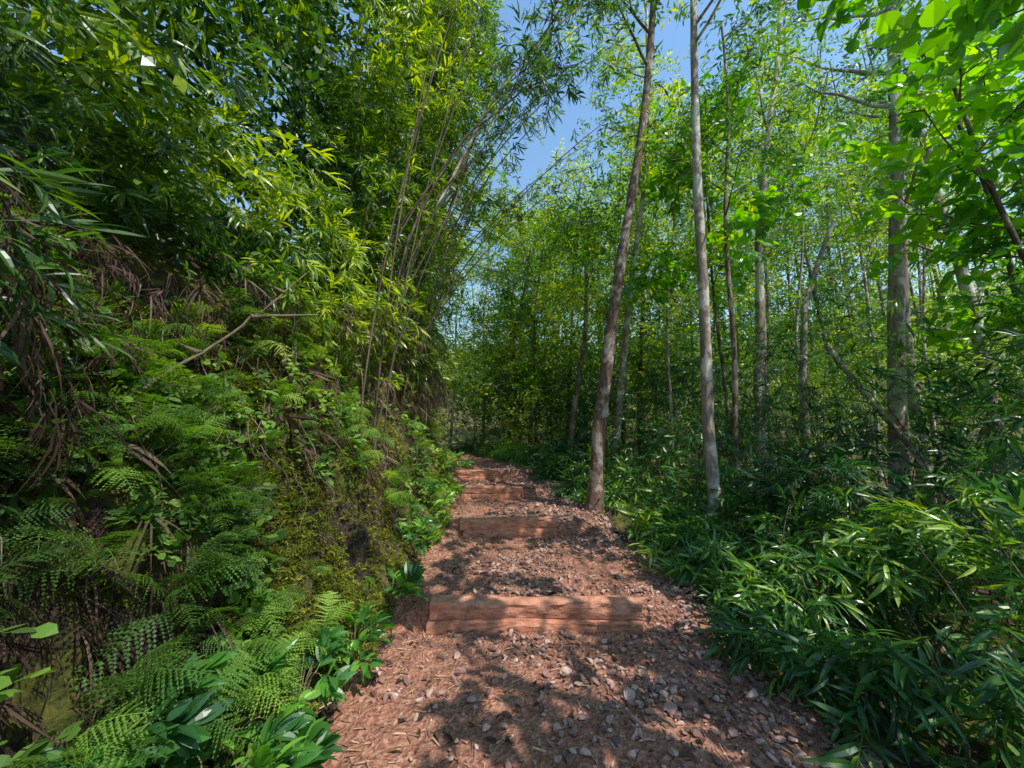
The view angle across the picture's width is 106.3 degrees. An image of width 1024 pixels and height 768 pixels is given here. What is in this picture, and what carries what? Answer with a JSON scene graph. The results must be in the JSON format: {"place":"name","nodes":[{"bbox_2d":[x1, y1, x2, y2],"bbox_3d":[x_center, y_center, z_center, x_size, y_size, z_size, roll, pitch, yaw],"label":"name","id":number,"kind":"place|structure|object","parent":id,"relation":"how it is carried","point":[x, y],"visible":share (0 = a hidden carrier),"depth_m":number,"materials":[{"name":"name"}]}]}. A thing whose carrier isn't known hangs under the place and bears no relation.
{"place":"outdoors","nodes":[
{"label":"outdoors","id":0,"kind":"place"},
{"bbox_2d":[0,32,1023,767],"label":"ground","id":1,"kind":"structure","parent":0,"point":[100,504],"depth_m":2.60,"materials":[{"name":"green plant"}]},
{"bbox_2d":[104,270,318,409],"bbox_3d":[-2.012,-0.421,2.682,0.362,1.303,1.387,-2,-7,13],"label":"fallen leaning branch","id":2,"kind":"object","parent":1,"relation":"on","point":[198,353],"visible":0.88,"depth_m":2.64,"materials":[{"name":"brown wood"}]},
{"bbox_2d":[0,270,453,767],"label":"moss","id":3,"kind":"object","parent":1,"relation":"on","point":[300,550],"visible":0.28,"depth_m":2.81,"materials":[{"name":"green plant"}]},
{"bbox_2d":[0,186,456,767],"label":"fern","id":4,"kind":"object","parent":1,"relation":"on","point":[112,738],"visible":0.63,"depth_m":1.79,"materials":[{"name":"green plant"}]},
{"bbox_2d":[0,147,457,767],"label":"hanging dry grass and roots","id":5,"kind":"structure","parent":1,"relation":"on","point":[56,445],"depth_m":1.78,"materials":[{"name":"plant"}]},
{"bbox_2d":[0,240,459,767],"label":"creeping ground cover","id":6,"kind":"object","parent":1,"relation":"on","point":[12,508],"visible":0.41,"depth_m":2.07,"materials":[{"name":"green plant"}]},
{"bbox_2d":[30,431,473,767],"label":"glossy leaf shrub","id":7,"kind":"object","parent":1,"relation":"on","point":[309,744],"visible":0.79,"depth_m":1.68,"materials":[{"name":"green plant"}]},
{"bbox_2d":[0,0,668,469],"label":"bamboo thicket","id":8,"kind":"object","parent":1,"relation":"on","point":[140,140],"visible":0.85,"depth_m":3.74,"materials":[{"name":"green plant"}]},
{"bbox_2d":[333,0,512,365],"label":"bank tree","id":9,"kind":"object","parent":1,"relation":"on","point":[462,203],"visible":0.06,"depth_m":7.71,"materials":[{"name":"green plant"}]},
{"bbox_2d":[345,0,543,365],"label":"bank tree","id":10,"kind":"object","parent":1,"relation":"on","point":[445,82],"visible":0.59,"depth_m":6.26,"materials":[{"name":"green plant"}]},
{"bbox_2d":[364,111,542,334],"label":"bank tree","id":11,"kind":"object","parent":1,"relation":"on","point":[511,192],"visible":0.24,"depth_m":10.22,"materials":[{"name":"green plant"}]},
{"bbox_2d":[381,25,590,328],"bbox_3d":[-0.251,-2.733,5.089,2.758,4.282,1.386,0,-7,0],"label":"bare leaning sapling","id":12,"kind":"object","parent":1,"relation":"on","point":[539,71],"visible":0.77,"depth_m":5.17,"materials":[{"name":"plant"}]},
{"bbox_2d":[437,202,536,448],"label":"slender forest tree","id":13,"kind":"object","parent":1,"relation":"on","point":[451,428],"visible":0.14,"depth_m":16.52,"materials":[{"name":"green plant"}]},
{"bbox_2d":[398,0,590,347],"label":"bamboo","id":14,"kind":"object","parent":1,"relation":"on","point":[550,28],"visible":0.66,"depth_m":5.86,"materials":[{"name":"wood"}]},
{"bbox_2d":[371,0,620,352],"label":"bamboo","id":15,"kind":"object","parent":1,"relation":"on","point":[417,252],"visible":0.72,"depth_m":5.69,"materials":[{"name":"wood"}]},
{"bbox_2d":[444,196,573,443],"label":"slender forest tree","id":16,"kind":"object","parent":1,"relation":"on","point":[485,308],"visible":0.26,"depth_m":15.52,"materials":[{"name":"green plant"}]},
{"bbox_2d":[450,197,591,439],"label":"slender forest tree","id":17,"kind":"object","parent":1,"relation":"on","point":[482,277],"visible":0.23,"depth_m":12.90,"materials":[{"name":"green plant"}]},
{"bbox_2d":[447,194,602,460],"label":"slender forest tree","id":18,"kind":"object","parent":1,"relation":"on","point":[534,281],"visible":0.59,"depth_m":11.07,"materials":[{"name":"green plant"}]},
{"bbox_2d":[450,168,639,447],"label":"slender forest tree","id":19,"kind":"object","parent":1,"relation":"on","point":[543,195],"visible":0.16,"depth_m":15.33,"materials":[{"name":"green plant"}]},
{"bbox_2d":[463,138,671,433],"bbox_3d":[2.085,-2.722,12.127,5.776,10.513,5.147,5,-8,-33],"label":"slender forest tree","id":20,"kind":"object","parent":1,"relation":"on","point":[554,212],"visible":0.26,"depth_m":12.25,"materials":[{"name":"green plant"}]},
{"bbox_2d":[321,452,859,767],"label":"dirt trail","id":21,"kind":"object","parent":1,"relation":"on","point":[406,612],"visible":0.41,"depth_m":2.40,"materials":[{"name":"brown soil"}]},
{"bbox_2d":[455,469,498,480],"bbox_3d":[-0.693,1.867,7.734,0.879,0.298,0.234,0,-7,0],"label":"wooden trail step","id":22,"kind":"object","parent":21,"relation":"on","point":[483,474],"visible":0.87,"depth_m":7.67,"materials":[{"name":"brown wood"}]},
{"bbox_2d":[457,485,522,499],"bbox_3d":[-0.374,1.907,6.616,1.116,0.328,0.244,0,-7,0],"label":"wooden trail step","id":23,"kind":"object","parent":21,"relation":"on","point":[499,492],"visible":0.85,"depth_m":6.57,"materials":[{"name":"brown wood"}]},
{"bbox_2d":[460,515,558,537],"bbox_3d":[-0.034,1.896,5.014,1.276,0.338,0.208,0,-7,0],"label":"wooden trail step","id":24,"kind":"object","parent":21,"relation":"on","point":[526,527],"visible":0.92,"depth_m":4.95,"materials":[{"name":"brown wood"}]},
{"bbox_2d":[426,595,642,633],"bbox_3d":[0.187,1.923,3.139,1.733,0.348,0.201,0,-7,0],"label":"wooden trail step","id":25,"kind":"object","parent":21,"relation":"on","point":[490,613],"visible":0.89,"depth_m":3.08,"materials":[{"name":"brown wood"}]},
{"bbox_2d":[315,474,807,767],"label":"fallen leaves","id":26,"kind":"object","parent":21,"relation":"on","point":[686,750],"visible":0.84,"depth_m":2.34,"materials":[{"name":"brown plant"}]},
{"bbox_2d":[278,467,879,767],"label":"wood mulch","id":27,"kind":"object","parent":21,"relation":"on","point":[450,720],"visible":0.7,"depth_m":2.47,"materials":[{"name":"brown wood"}]},
{"bbox_2d":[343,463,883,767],"bbox_3d":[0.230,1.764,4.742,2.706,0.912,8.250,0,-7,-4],"label":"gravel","id":28,"kind":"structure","parent":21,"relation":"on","point":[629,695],"depth_m":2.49,"materials":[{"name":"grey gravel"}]},
{"bbox_2d":[511,149,685,474],"bbox_3d":[1.986,-1.376,8.021,3.232,6.729,3.625,-4,-8,31],"label":"slender forest tree","id":29,"kind":"object","parent":1,"relation":"on","point":[587,263],"visible":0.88,"depth_m":7.97,"materials":[{"name":"green plant"}]},
{"bbox_2d":[205,91,1023,471],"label":"distant undergrowth","id":30,"kind":"object","parent":1,"relation":"on","point":[555,377],"visible":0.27,"depth_m":11.65,"materials":[{"name":"green plant"}]},
{"bbox_2d":[559,133,693,438],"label":"slender forest tree","id":31,"kind":"object","parent":1,"relation":"on","point":[643,223],"visible":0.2,"depth_m":10.52,"materials":[{"name":"green plant"}]},
{"bbox_2d":[555,0,717,512],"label":"slender forest tree","id":32,"kind":"object","parent":1,"relation":"on","point":[595,497],"visible":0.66,"depth_m":6.18,"materials":[{"name":"green plant"}]},
{"bbox_2d":[542,0,734,479],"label":"slender forest tree","id":33,"kind":"object","parent":1,"relation":"on","point":[626,326],"visible":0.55,"depth_m":8.58,"materials":[{"name":"green plant"}]},
{"bbox_2d":[553,123,733,465],"bbox_3d":[3.589,-2.489,10.844,4.977,9.816,4.698,0,-7,0],"label":"slender forest tree","id":34,"kind":"object","parent":1,"relation":"on","point":[633,367],"visible":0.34,"depth_m":9.82,"materials":[{"name":"green plant"}]},
{"bbox_2d":[288,0,1023,471],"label":"distant forest trees","id":35,"kind":"object","parent":1,"relation":"on","point":[774,300],"visible":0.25,"depth_m":13.99,"materials":[{"name":"green plant"}]},
{"bbox_2d":[633,108,746,489],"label":"slender forest tree","id":36,"kind":"object","parent":1,"relation":"on","point":[667,309],"visible":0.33,"depth_m":7.51,"materials":[{"name":"green plant"}]},
{"bbox_2d":[608,0,775,529],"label":"slender forest tree","id":37,"kind":"object","parent":1,"relation":"on","point":[708,439],"visible":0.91,"depth_m":5.07,"materials":[{"name":"grey plant"}]},
{"bbox_2d":[607,54,820,500],"bbox_3d":[3.882,-1.855,7.309,3.438,8.864,2.968,-5,-9,36],"label":"broadleaf tree","id":38,"kind":"object","parent":1,"relation":"on","point":[763,216],"visible":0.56,"depth_m":7.22,"materials":[{"name":"green plant"}]},
{"bbox_2d":[607,0,829,516],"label":"slender forest tree","id":39,"kind":"object","parent":1,"relation":"on","point":[750,62],"visible":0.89,"depth_m":6.07,"materials":[{"name":"green plant"}]},
{"bbox_2d":[447,190,1023,767],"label":"bamboo grass undergrowth","id":40,"kind":"object","parent":1,"relation":"on","point":[767,526],"visible":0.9,"depth_m":3.48,"materials":[{"name":"green plant"}]},
{"bbox_2d":[649,0,866,496],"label":"slender forest tree","id":41,"kind":"object","parent":1,"relation":"on","point":[758,271],"visible":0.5,"depth_m":7.75,"materials":[{"name":"green plant"}]},
{"bbox_2d":[706,114,864,476],"bbox_3d":[6.207,-2.151,8.929,2.595,9.002,2.670,2,-7,-19],"label":"slender forest tree","id":42,"kind":"object","parent":1,"relation":"on","point":[778,232],"visible":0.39,"depth_m":8.91,"materials":[{"name":"green plant"}]},
{"bbox_2d":[743,114,857,391],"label":"slender forest tree","id":43,"kind":"object","parent":1,"relation":"on","point":[803,250],"visible":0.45,"depth_m":9.64,"materials":[{"name":"green plant"}]},
{"bbox_2d":[783,222,835,507],"bbox_3d":[5.726,-0.293,7.070,0.972,5.710,0.422,-3,-7,20],"label":"fallen leaning trunk","id":44,"kind":"object","parent":1,"relation":"on","point":[805,304],"visible":0.6,"depth_m":7.14,"materials":[{"name":"wood"}]},
{"bbox_2d":[783,115,939,482],"bbox_3d":[9.305,-2.028,10.134,2.796,9.295,3.460,6,-9,-41],"label":"slender forest tree","id":45,"kind":"object","parent":1,"relation":"on","point":[871,381],"visible":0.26,"depth_m":10.07,"materials":[{"name":"green plant"}]},
{"bbox_2d":[780,100,950,411],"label":"slender forest tree","id":46,"kind":"object","parent":1,"relation":"on","point":[863,273],"visible":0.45,"depth_m":8.72,"materials":[{"name":"green plant"}]},
{"bbox_2d":[722,0,1021,550],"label":"slender forest tree","id":47,"kind":"object","parent":1,"relation":"on","point":[895,290],"visible":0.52,"depth_m":5.87,"materials":[{"name":"green plant"}]},
{"bbox_2d":[775,0,1023,509],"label":"slender forest tree","id":48,"kind":"object","parent":1,"relation":"on","point":[912,404],"visible":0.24,"depth_m":6.72,"materials":[{"name":"green plant"}]},
{"bbox_2d":[810,107,995,503],"bbox_3d":[8.190,-1.530,7.558,3.259,7.970,3.054,0,-7,0],"label":"slender forest tree","id":49,"kind":"object","parent":1,"relation":"on","point":[923,281],"visible":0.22,"depth_m":7.58,"materials":[{"name":"green plant"}]},
{"bbox_2d":[797,0,1023,77],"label":"broadleaf tree","id":50,"kind":"object","parent":1,"relation":"on","point":[969,19],"visible":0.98,"depth_m":3.26,"materials":[{"name":"green plant"}]},
{"bbox_2d":[824,345,1012,565],"bbox_3d":[5.551,0.792,5.393,0.550,2.988,1.590,5,-9,-35],"label":"fallen leaning trunk","id":51,"kind":"object","parent":1,"relation":"on","point":[899,433],"visible":0.51,"depth_m":5.50,"materials":[{"name":"grey wood"}]},
{"bbox_2d":[818,10,1023,355],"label":"broadleaf tree","id":52,"kind":"object","parent":1,"relation":"on","point":[970,94],"visible":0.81,"depth_m":4.19,"materials":[{"name":"green plant"}]},
{"bbox_2d":[855,139,989,467],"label":"slender forest tree","id":53,"kind":"object","parent":1,"relation":"on","point":[920,284],"visible":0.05,"depth_m":9.69,"materials":[{"name":"green plant"}]},
{"bbox_2d":[822,5,1023,532],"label":"slender forest tree","id":54,"kind":"object","parent":1,"relation":"on","point":[970,287],"visible":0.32,"depth_m":6.73,"materials":[{"name":"green plant"}]},
{"bbox_2d":[847,0,1023,398],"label":"broadleaf tree","id":55,"kind":"object","parent":1,"relation":"on","point":[1010,267],"visible":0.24,"depth_m":5.32,"materials":[{"name":"green plant"}]},
{"bbox_2d":[0,0,1023,352],"label":"sky","id":56,"kind":"structure","parent":0,"point":[537,156],"materials":[{"name":"blue"}]}
]}

